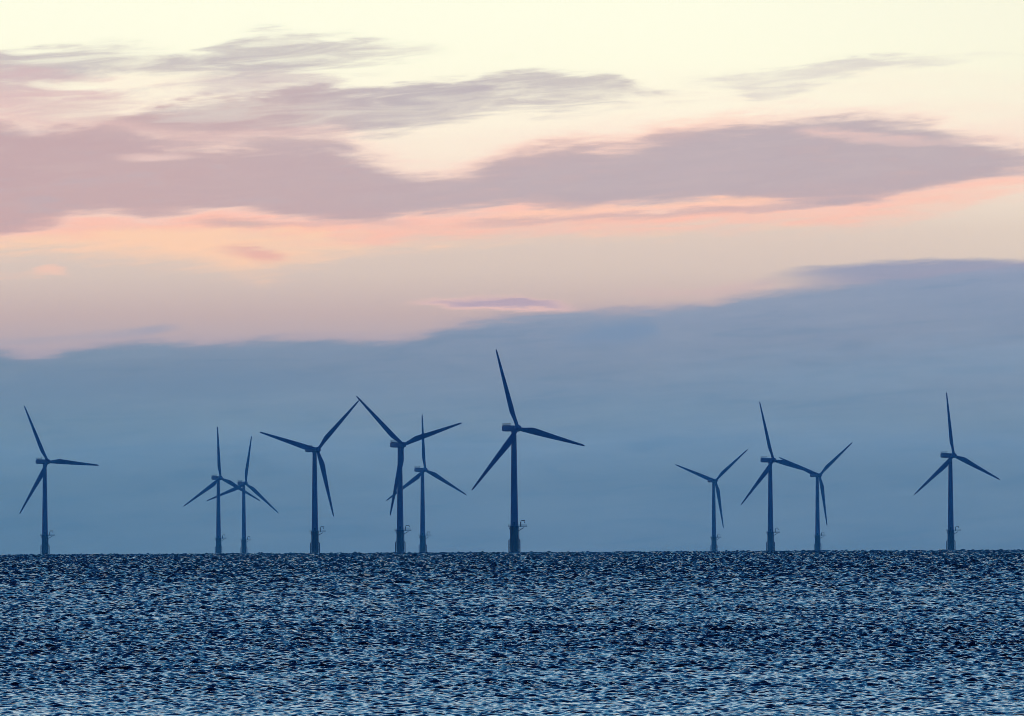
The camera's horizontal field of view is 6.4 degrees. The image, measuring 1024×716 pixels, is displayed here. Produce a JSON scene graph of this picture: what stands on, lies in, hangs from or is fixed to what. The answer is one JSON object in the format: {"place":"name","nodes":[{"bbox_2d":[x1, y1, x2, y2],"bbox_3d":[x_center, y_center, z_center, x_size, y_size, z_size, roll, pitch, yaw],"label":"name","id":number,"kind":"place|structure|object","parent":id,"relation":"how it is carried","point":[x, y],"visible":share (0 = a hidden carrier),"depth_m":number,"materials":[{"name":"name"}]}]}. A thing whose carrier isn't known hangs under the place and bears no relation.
{"place":"outdoors","nodes":[
{"label":"outdoors","id":0,"kind":"place"},
{"bbox_2d":[0,549,1023,715],"bbox_3d":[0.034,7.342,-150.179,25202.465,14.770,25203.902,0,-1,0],"label":"sea","id":1,"kind":"structure","parent":0,"point":[939,632],"depth_m":388.03,"materials":[{"name":"blue liquid"}]},
{"bbox_2d":[19,406,98,553],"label":"wind turbine","id":2,"kind":"object","parent":1,"relation":"in","point":[46,461],"visible":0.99,"depth_m":7833.44,"materials":[{"name":"grey paint"}]},
{"bbox_2d":[184,427,259,552],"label":"wind turbine","id":3,"kind":"object","parent":1,"relation":"in","point":[218,537],"visible":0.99,"depth_m":9526.34,"materials":[{"name":"grey paint"}]},
{"bbox_2d":[207,436,277,552],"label":"wind turbine","id":4,"kind":"object","parent":1,"relation":"in","point":[243,549],"visible":0.93,"depth_m":10221.45,"materials":[{"name":"grey paint"}]},
{"bbox_2d":[260,400,358,552],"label":"wind turbine","id":5,"kind":"object","parent":1,"relation":"in","point":[315,534],"visible":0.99,"depth_m":7037.94,"materials":[{"name":"grey paint"}]},
{"bbox_2d":[356,396,460,552],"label":"wind turbine","id":6,"kind":"object","parent":1,"relation":"in","point":[399,444],"visible":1,"depth_m":6752.18,"materials":[{"name":"grey paint"}]},
{"bbox_2d":[386,415,465,552],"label":"wind turbine","id":7,"kind":"object","parent":1,"relation":"in","point":[423,545],"visible":0.97,"depth_m":8745.39,"materials":[{"name":"grey paint"}]},
{"bbox_2d":[472,349,584,552],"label":"wind turbine","id":8,"kind":"object","parent":1,"relation":"in","point":[514,539],"visible":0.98,"depth_m":5884.23,"materials":[{"name":"grey paint"}]},
{"bbox_2d":[675,449,747,550],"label":"wind turbine","id":9,"kind":"object","parent":1,"relation":"in","point":[713,537],"visible":0.97,"depth_m":10160.14,"materials":[{"name":"grey paint"}]},
{"bbox_2d":[741,402,818,550],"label":"wind turbine","id":10,"kind":"object","parent":1,"relation":"in","point":[770,544],"visible":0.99,"depth_m":7998.66,"materials":[{"name":"grey paint"}]},
{"bbox_2d":[779,443,851,550],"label":"wind turbine","id":11,"kind":"object","parent":1,"relation":"in","point":[817,514],"visible":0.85,"depth_m":9531.80,"materials":[{"name":"grey paint"}]},
{"bbox_2d":[914,392,999,549],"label":"wind turbine","id":12,"kind":"object","parent":1,"relation":"in","point":[950,541],"visible":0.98,"depth_m":7677.06,"materials":[{"name":"grey paint"}]},
{"bbox_2d":[0,0,1023,554],"label":"sky","id":13,"kind":"structure","parent":0,"point":[663,221],"materials":[{"name":"blue"}]}
]}

